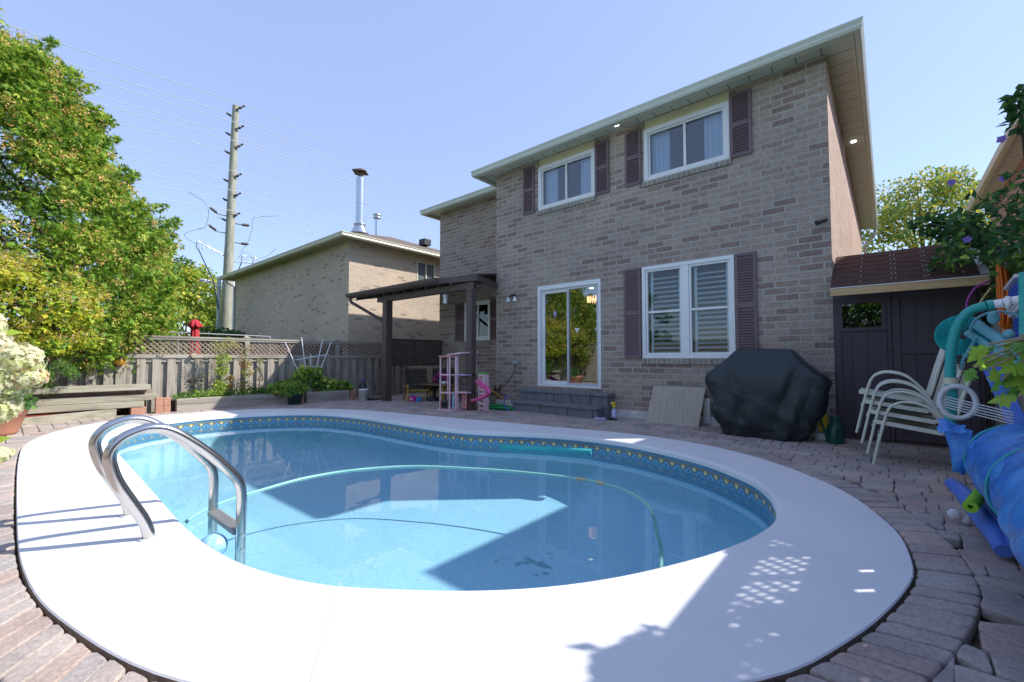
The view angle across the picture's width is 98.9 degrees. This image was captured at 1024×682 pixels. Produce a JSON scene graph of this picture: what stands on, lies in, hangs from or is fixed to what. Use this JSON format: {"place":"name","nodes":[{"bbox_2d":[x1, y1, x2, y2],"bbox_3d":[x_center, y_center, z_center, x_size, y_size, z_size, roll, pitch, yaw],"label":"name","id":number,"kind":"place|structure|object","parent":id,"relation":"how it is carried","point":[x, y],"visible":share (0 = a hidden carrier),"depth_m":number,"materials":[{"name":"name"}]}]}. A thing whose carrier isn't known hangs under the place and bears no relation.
{"place":"outdoors","nodes":[
{"label":"outdoors","id":0,"kind":"place"},
{"bbox_2d":[218,230,439,392],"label":"neighbour house","id":1,"kind":"structure","parent":0,"point":[297,293],"depth_m":15.25,"materials":[{"name":"beige brick"}]},
{"bbox_2d":[351,168,368,233],"bbox_3d":[-6.300,-5.813,18.157,0.760,2.780,0.760,-2,-3,41],"label":"metal chimney","id":2,"kind":"object","parent":1,"relation":"on","point":[359,225],"visible":0.98,"depth_m":18.02,"materials":[{"name":"metal"}]},
{"bbox_2d":[373,213,380,234],"bbox_3d":[-5.885,-4.966,19.085,0.340,1.160,0.331,-2,-3,41],"label":"roof vent pipe","id":3,"kind":"object","parent":1,"relation":"on","point":[377,217],"visible":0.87,"depth_m":19.01,"materials":[{"name":"metal"}]},
{"bbox_2d":[419,238,430,246],"bbox_3d":[-3.797,-4.289,19.113,0.400,0.270,0.360,-2,-3,41],"label":"roof vent","id":4,"kind":"object","parent":1,"relation":"on","point":[424,242],"visible":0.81,"depth_m":18.99,"materials":[{"name":"black metal"}]},
{"bbox_2d":[416,260,435,280],"bbox_3d":[-3.138,-2.449,15.924,0.072,0.820,0.850,-2,-3,41],"label":"window","id":5,"kind":"structure","parent":1,"relation":"in","point":[425,270],"depth_m":15.90,"materials":[{"name":"white glass"}]},
{"bbox_2d":[395,390,438,393],"bbox_3d":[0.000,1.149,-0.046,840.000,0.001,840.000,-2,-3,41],"label":"ground","id":6,"kind":"structure","parent":0,"point":[437,391],"depth_m":15.24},
{"bbox_2d":[0,245,109,357],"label":"deciduous tree","id":7,"kind":"object","parent":6,"relation":"on","point":[19,277],"visible":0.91,"depth_m":7.30,"materials":[{"name":"green plant"}]},
{"bbox_2d":[0,8,185,377],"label":"deciduous tree","id":8,"kind":"object","parent":6,"relation":"on","point":[38,90],"visible":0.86,"depth_m":8.28,"materials":[{"name":"green plant"}]},
{"bbox_2d":[48,219,220,353],"bbox_3d":[-18.126,-1.888,21.262,6.904,7.788,6.899,-2,-3,41],"label":"deciduous tree","id":9,"kind":"object","parent":6,"relation":"on","point":[190,277],"visible":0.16,"depth_m":22.09,"materials":[{"name":"green plant"}]},
{"bbox_2d":[108,317,186,353],"bbox_3d":[-11.020,0.419,12.538,3.226,2.485,3.371,0,-2,-5],"label":"dark shrub","id":10,"kind":"object","parent":6,"relation":"on","point":[174,351],"visible":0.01,"depth_m":13.38,"materials":[{"name":"green plant"}]},
{"bbox_2d":[106,261,221,353],"bbox_3d":[-18.710,-1.205,25.007,6.390,6.722,6.534,-2,-3,41],"label":"deciduous tree","id":11,"kind":"object","parent":6,"relation":"on","point":[203,287],"visible":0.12,"depth_m":24.67,"materials":[{"name":"green plant"}]},
{"bbox_2d":[104,328,270,353],"bbox_3d":[-8.762,0.643,11.273,0.040,1.830,4.740,-2,-3,41],"label":"deck railing","id":12,"kind":"object","parent":6,"relation":"on","point":[219,334],"visible":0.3,"depth_m":12.11,"materials":[{"name":"metal"}]},
{"bbox_2d":[187,319,202,353],"bbox_3d":[-8.450,0.473,11.645,0.338,2.100,0.338,-1,-2,18],"label":"patio umbrella","id":13,"kind":"object","parent":6,"relation":"on","point":[195,325],"visible":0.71,"depth_m":11.60,"materials":[{"name":"red fabric"}]},
{"bbox_2d":[179,325,244,354],"bbox_3d":[-12.727,0.602,18.816,2.654,2.618,2.881,0,-2,-7],"label":"dark shrub","id":14,"kind":"object","parent":6,"relation":"on","point":[216,331],"visible":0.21,"depth_m":18.54,"materials":[{"name":"green plant"}]},
{"bbox_2d":[34,335,408,412],"bbox_3d":[-7.163,0.655,9.296,0.140,1.650,12.022,-2,-3,41],"label":"board fence","id":15,"kind":"object","parent":6,"relation":"on","point":[169,374],"visible":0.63,"depth_m":10.03,"materials":[{"name":"grey wood"}]},
{"bbox_2d":[114,356,125,364],"bbox_3d":[-7.651,0.357,8.553,0.167,0.243,0.180,-2,-3,41],"label":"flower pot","id":16,"kind":"object","parent":15,"relation":"hanging from","point":[116,361],"visible":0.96,"depth_m":8.50,"materials":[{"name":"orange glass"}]},
{"bbox_2d":[184,104,273,348],"bbox_3d":[-14.564,-5.125,22.953,4.179,14.416,1.296,2,-3,-35],"label":"utility pole","id":17,"kind":"object","parent":6,"relation":"on","point":[224,317],"visible":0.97,"depth_m":22.71,"materials":[{"name":"grey wood"}]},
{"bbox_2d":[1,171,325,236],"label":"power line","id":18,"kind":"object","parent":17,"relation":"attached to","point":[219,208],"visible":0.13,"depth_m":22.30,"materials":[{"name":"metal"}]},
{"bbox_2d":[44,191,307,241],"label":"power line","id":19,"kind":"object","parent":17,"relation":"attached to","point":[236,222],"visible":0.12,"depth_m":22.57,"materials":[{"name":"metal"}]},
{"bbox_2d":[0,143,379,235],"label":"power line","id":20,"kind":"object","parent":17,"relation":"attached to","point":[242,192],"visible":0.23,"depth_m":22.79,"materials":[{"name":"metal"}]},
{"bbox_2d":[8,132,437,246],"bbox_3d":[-14.933,-7.945,22.642,0.029,0.927,92.002,-2,-3,41],"label":"power line","id":21,"kind":"object","parent":17,"relation":"attached to","point":[255,189],"visible":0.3,"depth_m":23.58,"materials":[{"name":"metal"}]},
{"bbox_2d":[4,23,454,197],"bbox_3d":[-13.985,-11.901,22.895,0.028,0.927,92.002,-2,-3,41],"label":"power line","id":22,"kind":"object","parent":17,"relation":"attached to","point":[215,95],"visible":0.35,"depth_m":21.64,"materials":[{"name":"metal"}]},
{"bbox_2d":[135,182,334,231],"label":"power line","id":23,"kind":"object","parent":17,"relation":"attached to","point":[236,202],"visible":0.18,"depth_m":23.15,"materials":[{"name":"metal"}]},
{"bbox_2d":[53,58,441,202],"bbox_3d":[-14.796,-11.378,22.660,0.028,0.927,92.002,-2,-3,41],"label":"power line","id":24,"kind":"object","parent":17,"relation":"attached to","point":[230,114],"visible":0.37,"depth_m":22.28,"materials":[{"name":"metal"}]},
{"bbox_2d":[84,99,419,211],"bbox_3d":[-14.065,-9.892,22.884,0.028,0.927,92.002,-2,-3,41],"label":"power line","id":25,"kind":"object","parent":17,"relation":"attached to","point":[239,142],"visible":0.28,"depth_m":22.47,"materials":[{"name":"metal"}]},
{"bbox_2d":[92,94,421,208],"bbox_3d":[-14.836,-10.373,22.655,0.029,0.927,92.002,-2,-3,41],"label":"power line","id":26,"kind":"object","parent":17,"relation":"attached to","point":[241,138],"visible":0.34,"depth_m":23.13,"materials":[{"name":"metal"}]},
{"bbox_2d":[86,77,436,204],"bbox_3d":[-14.027,-10.855,22.890,0.028,0.927,92.002,-2,-3,41],"label":"power line","id":27,"kind":"object","parent":17,"relation":"attached to","point":[245,125],"visible":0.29,"depth_m":22.62,"materials":[{"name":"metal"}]},
{"bbox_2d":[114,122,438,227],"bbox_3d":[-14.874,-9.411,22.650,0.028,0.927,92.002,-2,-3,41],"label":"power line","id":28,"kind":"object","parent":17,"relation":"attached to","point":[266,166],"visible":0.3,"depth_m":23.91,"materials":[{"name":"metal"}]},
{"bbox_2d":[115,144,439,239],"bbox_3d":[-14.127,-8.343,22.876,0.029,0.927,92.002,-2,-3,41],"label":"power line","id":29,"kind":"object","parent":17,"relation":"attached to","point":[257,178],"visible":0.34,"depth_m":23.20,"materials":[{"name":"metal"}]},
{"bbox_2d":[282,343,341,362],"bbox_3d":[-5.601,0.816,12.351,0.050,1.470,1.700,-2,-3,41],"label":"deck fence","id":30,"kind":"object","parent":6,"relation":"on","point":[308,350],"visible":0.14,"depth_m":12.23,"materials":[{"name":"brown wood"}]},
{"bbox_2d":[420,16,877,435],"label":"brick house","id":31,"kind":"structure","parent":6,"relation":"on","point":[692,234],"depth_m":7.78,"materials":[{"name":"beige brick"}]},
{"bbox_2d":[464,300,489,340],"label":"window","id":32,"kind":"structure","parent":31,"relation":"in","point":[482,307],"depth_m":12.10,"materials":[{"name":"white glass"}]},
{"bbox_2d":[538,148,594,210],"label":"window","id":33,"kind":"structure","parent":31,"relation":"in","point":[571,178],"depth_m":9.32,"materials":[{"name":"white plastic"}]},
{"bbox_2d":[538,279,600,388],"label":"patio door","id":34,"kind":"structure","parent":31,"relation":"in","point":[569,314],"depth_m":10.65,"materials":[{"name":"glass"}]},
{"bbox_2d":[643,100,729,180],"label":"window","id":35,"kind":"structure","parent":31,"relation":"in","point":[701,137],"depth_m":7.73,"materials":[{"name":"white plastic"}]},
{"bbox_2d":[642,254,735,357],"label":"window","id":36,"kind":"structure","parent":31,"relation":"in","point":[688,307],"depth_m":7.61,"materials":[{"name":"white plastic"}]},
{"bbox_2d":[862,164,990,252],"bbox_3d":[15.542,-2.380,16.502,5.251,8.392,5.361,-2,-3,41],"label":"birch tree","id":37,"kind":"object","parent":6,"relation":"on","point":[942,194],"visible":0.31,"depth_m":15.98,"materials":[{"name":"green plant"}]},
{"bbox_2d":[118,427,768,590],"bbox_3d":[-1.859,1.809,5.472,8.860,0.460,4.417,-2,-3,41],"label":"pool basin","id":38,"kind":"object","parent":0,"point":[439,529],"visible":0.47,"depth_m":5.01,"materials":[{"name":"blue liquid"}]},
{"bbox_2d":[88,415,246,564],"bbox_3d":[-2.261,1.187,2.887,0.690,1.377,0.741,-2,-3,41],"label":"pool ladder","id":39,"kind":"object","parent":38,"relation":"attached to","point":[207,457],"visible":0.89,"depth_m":2.84,"materials":[{"name":"silver metal"}]},
{"bbox_2d":[108,415,775,526],"bbox_3d":[-1.859,1.457,5.486,8.860,0.245,4.417,-2,-3,41],"label":"pool liner band","id":40,"kind":"object","parent":38,"relation":"attached to","point":[754,500],"visible":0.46,"depth_m":6.26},
{"bbox_2d":[476,403,515,409],"bbox_3d":[-0.363,1.404,9.365,1.297,0.092,0.476,-2,-3,41],"label":"garden hose","id":41,"kind":"object","parent":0,"point":[497,406],"visible":0.56,"depth_m":9.12,"materials":[{"name":"green rubber"}]},
{"bbox_2d":[5,392,994,664],"bbox_3d":[-1.719,1.373,5.704,14.100,0.001,12.500,-2,-3,41],"label":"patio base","id":42,"kind":"object","parent":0,"point":[975,640],"visible":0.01,"depth_m":3.44,"materials":[{"name":"brown brick"}]},
{"bbox_2d":[6,384,156,415],"bbox_3d":[-8.075,1.109,7.620,0.670,0.610,2.920,-2,-3,41],"label":"timber retaining bench","id":43,"kind":"object","parent":42,"relation":"on","point":[122,398],"visible":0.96,"depth_m":7.87,"materials":[{"name":"grey wood"}]},
{"bbox_2d":[18,342,80,396],"bbox_3d":[-8.044,0.526,7.146,0.559,1.245,1.476,-2,-3,41],"label":"weeping spruce","id":44,"kind":"object","parent":43,"relation":"on","point":[64,366],"visible":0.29,"depth_m":7.42,"materials":[{"name":"green plant"}]},
{"bbox_2d":[15,409,914,681],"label":"pool deck","id":45,"kind":"structure","parent":42,"relation":"on","point":[816,572],"depth_m":1.91,"materials":[{"name":"white paint"}]},
{"bbox_2d":[245,410,686,681],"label":"deck joint","id":46,"kind":"object","parent":45,"relation":"on","point":[331,611],"visible":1,"depth_m":1.71,"materials":[{"name":"white concrete"}]},
{"bbox_2d":[0,393,1023,681],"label":"patio pavers","id":47,"kind":"object","parent":42,"relation":"on","point":[928,629],"visible":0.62,"depth_m":2.19,"materials":[{"name":"concrete"}]},
{"bbox_2d":[0,393,38,435],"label":"terracotta pot","id":48,"kind":"object","parent":47,"relation":"on","point":[12,426],"visible":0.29,"depth_m":6.16,"materials":[{"name":"orange ceramic"}]},
{"bbox_2d":[0,313,49,462],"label":"panicle hydrangea","id":49,"kind":"object","parent":48,"relation":"in","point":[19,374],"visible":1,"depth_m":2.15,"materials":[{"name":"beige plant"}]},
{"bbox_2d":[21,409,116,426],"bbox_3d":[-7.631,1.300,7.259,0.101,0.160,1.779,-1,-2,21],"label":"edging timber","id":50,"kind":"object","parent":47,"relation":"on","point":[66,417],"visible":0.64,"depth_m":7.44,"materials":[{"name":"beige wood"}]},
{"bbox_2d":[129,406,145,414],"bbox_3d":[-7.182,1.339,8.400,0.200,0.155,0.220,-2,-3,41],"label":"paver block","id":51,"kind":"object","parent":47,"relation":"on","point":[137,410],"depth_m":8.33,"materials":[{"name":"red brick"}]},
{"bbox_2d":[154,406,163,412],"bbox_3d":[-6.918,1.347,8.586,0.100,0.155,0.125,-2,-3,41],"label":"paver block","id":52,"kind":"object","parent":47,"relation":"on","point":[159,409],"depth_m":8.55,"materials":[{"name":"red brick"}]},
{"bbox_2d":[155,397,163,405],"bbox_3d":[-6.923,1.186,8.593,0.100,0.165,0.120,-2,-3,41],"label":"paver block","id":53,"kind":"object","parent":52,"relation":"on","point":[158,401],"depth_m":8.56,"materials":[{"name":"brick"}]},
{"bbox_2d":[171,393,287,411],"bbox_3d":[-6.249,1.353,9.788,0.590,0.295,2.200,-2,-3,41],"label":"raised bed","id":54,"kind":"object","parent":47,"relation":"on","point":[197,403],"visible":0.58,"depth_m":9.44,"materials":[{"name":"grey wood"}]},
{"bbox_2d":[187,373,208,389],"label":"purple bush","id":55,"kind":"object","parent":54,"relation":"on","point":[196,380],"visible":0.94,"depth_m":9.22,"materials":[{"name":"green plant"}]},
{"bbox_2d":[211,338,231,396],"bbox_3d":[-6.350,0.614,9.526,0.374,1.350,0.417,0,-2,7],"label":"tall herb","id":56,"kind":"object","parent":54,"relation":"on","point":[221,385],"visible":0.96,"depth_m":9.53,"materials":[{"name":"green plant"}]},
{"bbox_2d":[210,338,239,393],"bbox_3d":[-6.289,0.593,9.588,0.341,1.398,0.593,-2,-3,41],"label":"seed plant","id":57,"kind":"object","parent":54,"relation":"on","point":[225,345],"visible":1,"depth_m":9.60,"materials":[{"name":"green plant"}]},
{"bbox_2d":[170,386,284,399],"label":"bed greens","id":58,"kind":"object","parent":54,"relation":"on","point":[232,392],"visible":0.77,"depth_m":9.47,"materials":[{"name":"green plant"}]},
{"bbox_2d":[226,348,254,393],"bbox_3d":[-6.094,0.726,9.821,0.337,1.150,0.592,-2,-3,41],"label":"dry plant","id":59,"kind":"object","parent":54,"relation":"on","point":[229,386],"visible":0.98,"depth_m":9.89,"materials":[{"name":"brown plant"}]},
{"bbox_2d":[235,343,254,394],"bbox_3d":[-6.032,0.672,9.890,0.271,1.262,0.395,-2,-3,41],"label":"seed plant","id":60,"kind":"object","parent":54,"relation":"on","point":[245,349],"visible":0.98,"depth_m":9.89,"materials":[{"name":"brown plant"}]},
{"bbox_2d":[255,359,264,389],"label":"thin plant","id":61,"kind":"object","parent":54,"relation":"on","point":[262,360],"visible":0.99,"depth_m":10.13,"materials":[{"name":"green plant"}]},
{"bbox_2d":[261,364,353,397],"bbox_3d":[-5.046,0.973,10.896,2.201,0.822,0.663,2,-3,-44],"label":"squash plant","id":62,"kind":"object","parent":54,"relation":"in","point":[331,384],"visible":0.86,"depth_m":10.89,"materials":[{"name":"green plant"}]},
{"bbox_2d":[283,381,309,405],"bbox_3d":[-4.979,1.195,10.062,0.482,0.576,0.589,-2,-3,41],"label":"potted plant","id":63,"kind":"object","parent":47,"relation":"on","point":[293,397],"visible":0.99,"depth_m":9.96,"materials":[{"name":"green plant"}]},
{"bbox_2d":[304,390,349,402],"bbox_3d":[-4.862,1.409,11.199,0.860,0.295,1.150,-2,-3,41],"label":"raised bed","id":64,"kind":"object","parent":47,"relation":"on","point":[320,396],"visible":0.64,"depth_m":10.85,"materials":[{"name":"grey wood"}]},
{"bbox_2d":[285,337,330,391],"bbox_3d":[-5.084,0.632,10.945,0.036,1.437,1.171,-2,-3,41],"label":"trellis","id":65,"kind":"object","parent":64,"relation":"on","point":[310,357],"visible":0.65,"depth_m":10.98,"materials":[{"name":"white paint"}]},
{"bbox_2d":[358,389,368,400],"bbox_3d":[-3.762,1.369,11.081,0.261,0.305,0.266,-2,-3,41],"label":"bucket","id":66,"kind":"object","parent":47,"relation":"on","point":[363,394],"visible":0.87,"depth_m":10.99,"materials":[{"name":"white plastic"}]},
{"bbox_2d":[403,368,431,400],"bbox_3d":[-2.424,1.118,11.268,0.644,0.807,0.770,1,-2,-21],"label":"webbed armchair","id":67,"kind":"object","parent":47,"relation":"on","point":[414,377],"visible":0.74,"depth_m":11.47,"materials":[{"name":"black fabric"}]},
{"bbox_2d":[345,273,497,410],"bbox_3d":[-1.960,-0.086,11.079,4.620,3.232,2.315,-2,-3,41],"label":"patio cover","id":68,"kind":"object","parent":47,"relation":"on","point":[386,296],"visible":0.91,"depth_m":9.98,"materials":[{"name":"brown wood"}]},
{"bbox_2d":[392,338,441,365],"bbox_3d":[-2.626,0.316,11.961,0.040,0.720,1.810,-2,-3,41],"label":"privacy screen","id":69,"kind":"object","parent":68,"relation":"attached to","point":[414,356],"visible":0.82,"depth_m":11.96,"materials":[{"name":"brown wood"}]},
{"bbox_2d":[430,368,454,395],"bbox_3d":[-1.854,1.138,11.768,0.644,0.807,0.770,0,-2,-7],"label":"webbed armchair","id":70,"kind":"object","parent":47,"relation":"on","point":[443,379],"visible":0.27,"depth_m":12.01,"materials":[{"name":"brown fabric"}]},
{"bbox_2d":[437,352,490,411],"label":"doll house","id":71,"kind":"structure","parent":47,"relation":"on","point":[484,391],"depth_m":8.99,"materials":[{"name":"pink plastic"}]},
{"bbox_2d":[476,382,502,403],"bbox_3d":[-0.518,1.073,10.144,0.770,0.807,0.644,0,-2,-11],"label":"webbed armchair","id":72,"kind":"object","parent":47,"relation":"on","point":[493,391],"visible":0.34,"depth_m":9.87,"materials":[{"name":"brown fabric"}]},
{"bbox_2d":[511,388,614,418],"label":"back steps","id":73,"kind":"structure","parent":47,"relation":"on","point":[586,404],"depth_m":8.32,"materials":[{"name":"grey stone"}]},
{"bbox_2d":[645,386,690,424],"bbox_3d":[2.596,1.065,7.280,0.700,0.609,0.249,-2,-3,41],"label":"tile slab","id":74,"kind":"object","parent":47,"relation":"on","point":[667,404],"depth_m":7.27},
{"bbox_2d":[683,387,705,426],"bbox_3d":[2.902,1.053,6.979,0.285,0.609,0.269,-2,-3,41],"label":"tile slab","id":75,"kind":"object","parent":47,"relation":"on","point":[694,408],"depth_m":6.97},
{"bbox_2d":[703,398,709,423],"bbox_3d":[3.116,1.119,7.008,0.100,0.400,0.017,-2,-3,41],"label":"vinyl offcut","id":76,"kind":"object","parent":47,"relation":"on","point":[706,408],"visible":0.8,"depth_m":7.00,"materials":[{"name":"white plastic"}]},
{"bbox_2d":[705,349,831,442],"bbox_3d":[3.476,0.719,6.005,1.471,1.228,0.662,-2,-3,41],"label":"grill cover","id":77,"kind":"object","parent":47,"relation":"on","point":[782,395],"visible":0.99,"depth_m":5.75,"materials":[{"name":"black fabric"}]},
{"bbox_2d":[813,414,827,440],"bbox_3d":[4.091,1.121,5.778,0.200,0.380,0.197,-2,-3,41],"label":"cleaner jug","id":78,"kind":"object","parent":47,"relation":"on","point":[820,436],"visible":0.45,"depth_m":5.74,"materials":[{"name":"yellow plastic"}]},
{"bbox_2d":[819,415,844,444],"bbox_3d":[4.085,1.127,5.559,0.246,0.350,0.221,1,-3,-24],"label":"watering can","id":79,"kind":"object","parent":47,"relation":"on","point":[834,432],"visible":0.94,"depth_m":5.51,"materials":[{"name":"green plastic"}]},
{"bbox_2d":[830,244,989,446],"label":"garden shed","id":80,"kind":"structure","parent":47,"relation":"on","point":[893,309],"depth_m":5.56,"materials":[{"name":"grey paint"}]},
{"bbox_2d":[842,302,881,327],"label":"window","id":81,"kind":"structure","parent":80,"relation":"in","point":[864,314],"depth_m":5.78,"materials":[{"name":"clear glass"}]},
{"bbox_2d":[885,286,981,444],"bbox_3d":[5.099,0.297,5.342,0.820,1.910,0.039,-2,-3,41],"label":"door","id":82,"kind":"structure","parent":80,"relation":"in","point":[898,348],"depth_m":5.45,"materials":[{"name":"grey paint"}]},
{"bbox_2d":[872,373,971,463],"bbox_3d":[4.079,0.790,4.391,0.748,0.939,0.464,-2,-3,41],"label":"patio chair","id":83,"kind":"object","parent":47,"relation":"on","point":[884,420],"visible":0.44,"depth_m":4.35,"materials":[{"name":"white metal"}]},
{"bbox_2d":[866,364,964,453],"bbox_3d":[4.091,0.699,4.477,0.748,0.939,0.464,-2,-3,41],"label":"patio chair","id":84,"kind":"object","parent":83,"relation":"on","point":[902,415],"visible":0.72,"depth_m":4.46,"materials":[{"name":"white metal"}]},
{"bbox_2d":[860,365,945,442],"bbox_3d":[4.102,0.607,4.563,0.748,0.939,0.464,-2,-3,41],"label":"patio chair","id":85,"kind":"object","parent":84,"relation":"on","point":[872,400],"visible":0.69,"depth_m":4.52,"materials":[{"name":"white metal"}]},
{"bbox_2d":[855,348,945,432],"bbox_3d":[4.114,0.515,4.649,0.748,0.939,0.464,-2,-3,41],"label":"patio chair","id":86,"kind":"object","parent":85,"relation":"on","point":[867,390],"visible":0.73,"depth_m":4.56,"materials":[{"name":"white metal"}]},
{"bbox_2d":[906,84,1023,300],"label":"rose of sharon","id":87,"kind":"object","parent":47,"relation":"on","point":[967,233],"visible":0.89,"depth_m":4.41,"materials":[{"name":"green plant"}]},
{"bbox_2d":[944,478,1013,557],"bbox_3d":[2.827,1.041,2.641,0.130,0.220,0.879,-1,-3,32],"label":"pool float","id":88,"kind":"object","parent":47,"relation":"on","point":[984,520],"visible":0.57,"depth_m":2.49,"materials":[{"name":"plastic"}]},
{"bbox_2d":[936,384,1023,567],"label":"solar cover reel","id":89,"kind":"object","parent":47,"relation":"on","point":[990,462],"visible":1,"depth_m":2.23,"materials":[{"name":"plastic"}]},
{"bbox_2d":[962,488,984,512],"bbox_3d":[2.861,0.924,2.662,0.610,0.123,0.068,2,-3,-33],"label":"pool noodle","id":90,"kind":"object","parent":89,"relation":"attached to","point":[974,502],"visible":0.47,"depth_m":2.51,"materials":[{"name":"plastic"}]},
{"bbox_2d":[943,295,1018,424],"bbox_3d":[3.085,0.144,2.865,0.088,0.860,0.386,2,-3,-42],"label":"cleaner hose","id":91,"kind":"object","parent":89,"relation":"attached to","point":[956,329],"visible":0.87,"depth_m":2.94,"materials":[{"name":"teal plastic"}]},
{"bbox_2d":[934,310,1018,369],"bbox_3d":[3.185,-0.002,2.980,0.435,0.395,0.313,-2,-3,41],"label":"pool cleaner","id":92,"kind":"object","parent":91,"relation":"attached to","point":[977,332],"visible":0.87,"depth_m":2.96,"materials":[{"name":"teal plastic"}]},
{"bbox_2d":[983,352,1023,423],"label":"blue float board","id":93,"kind":"object","parent":89,"relation":"on","point":[1015,408],"visible":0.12,"depth_m":2.86,"materials":[{"name":"plastic"}]},
{"bbox_2d":[1018,272,1023,360],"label":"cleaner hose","id":94,"kind":"object","parent":89,"relation":"attached to","point":[1021,301],"visible":0.59,"depth_m":2.24,"materials":[{"name":"blue plastic"}]},
{"bbox_2d":[980,248,1023,428],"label":"board fence","id":95,"kind":"object","parent":47,"relation":"on","point":[989,396],"visible":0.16,"depth_m":5.26,"materials":[{"name":"brown wood"}]},
{"bbox_2d":[965,280,990,308],"bbox_3d":[4.738,-0.468,4.456,0.185,0.289,0.017,-2,-3,41],"label":"purple hose end","id":96,"kind":"object","parent":95,"relation":"hanging from","point":[971,293],"visible":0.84,"depth_m":4.48,"materials":[{"name":"plastic"}]},
{"bbox_2d":[996,264,1011,367],"bbox_3d":[4.777,-0.114,4.245,0.077,1.292,0.267,-2,-3,41],"label":"extension cord","id":97,"kind":"object","parent":95,"relation":"hanging from","point":[1005,322],"visible":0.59,"depth_m":4.22,"materials":[{"name":"orange plastic"}]},
{"bbox_2d":[985,239,1023,299],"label":"fence vine","id":98,"kind":"object","parent":95,"relation":"attached to","point":[1014,263],"visible":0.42,"depth_m":4.12,"materials":[{"name":"green plant"}]},
{"bbox_2d":[1003,274,1018,337],"bbox_3d":[4.267,-0.252,3.698,0.077,0.572,0.692,-2,-3,43],"label":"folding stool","id":99,"kind":"object","parent":95,"relation":"hanging from","point":[1011,285],"visible":0.41,"depth_m":3.69,"materials":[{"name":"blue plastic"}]},
{"bbox_3d":[-1.876,1.497,10.684,1.980,0.002,1.340,-2,-3,41],"label":"outdoor rug","id":100,"kind":"object","parent":47,"relation":"on","visible":0},
{"bbox_2d":[417,383,459,400],"bbox_3d":[-1.863,1.302,11.037,1.050,0.435,0.500,-2,-3,41],"label":"coffee table","id":101,"kind":"object","parent":100,"relation":"on","point":[433,387],"visible":0.91,"depth_m":10.95,"materials":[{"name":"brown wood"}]},
{"bbox_2d":[0,0,1023,349],"label":"sky","id":102,"kind":"structure","parent":0,"point":[430,93],"materials":[{"name":"blue"}]},
{"bbox_2d":[962,334,1023,408],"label":"maple branch","id":103,"kind":"object","parent":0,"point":[1013,379],"visible":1,"depth_m":1.89,"materials":[{"name":"green plant"}]},
{"bbox_2d":[966,110,1023,262],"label":"neighbour house","id":104,"kind":"structure","parent":0,"point":[1008,155],"depth_m":10.03,"materials":[{"name":"beige brick"}]},
{"label":"pool water","id":105,"kind":"structure","parent":0,"visible":0},
{"bbox_2d":[201,533,227,554],"bbox_3d":[-1.978,1.361,2.895,0.170,0.170,0.170,-2,-3,41],"label":"beach ball","id":106,"kind":"object","parent":105,"relation":"on","point":[217,542],"visible":0.46,"depth_m":2.87,"materials":[{"name":"plastic"}]},
{"bbox_2d":[182,465,662,567],"bbox_3d":[-0.614,1.417,3.804,3.614,0.086,2.319,-1,-2,17],"label":"vacuum hose","id":107,"kind":"object","parent":105,"relation":"on","point":[191,517],"visible":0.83,"depth_m":4.46,"materials":[{"name":"white plastic"}]},
{"bbox_2d":[499,444,591,454],"bbox_3d":[0.430,1.452,5.881,1.262,0.087,0.072,-1,-2,19],"label":"pool noodle","id":108,"kind":"object","parent":105,"relation":"on","point":[546,449],"visible":1,"depth_m":5.85,"materials":[{"name":"teal plastic"}]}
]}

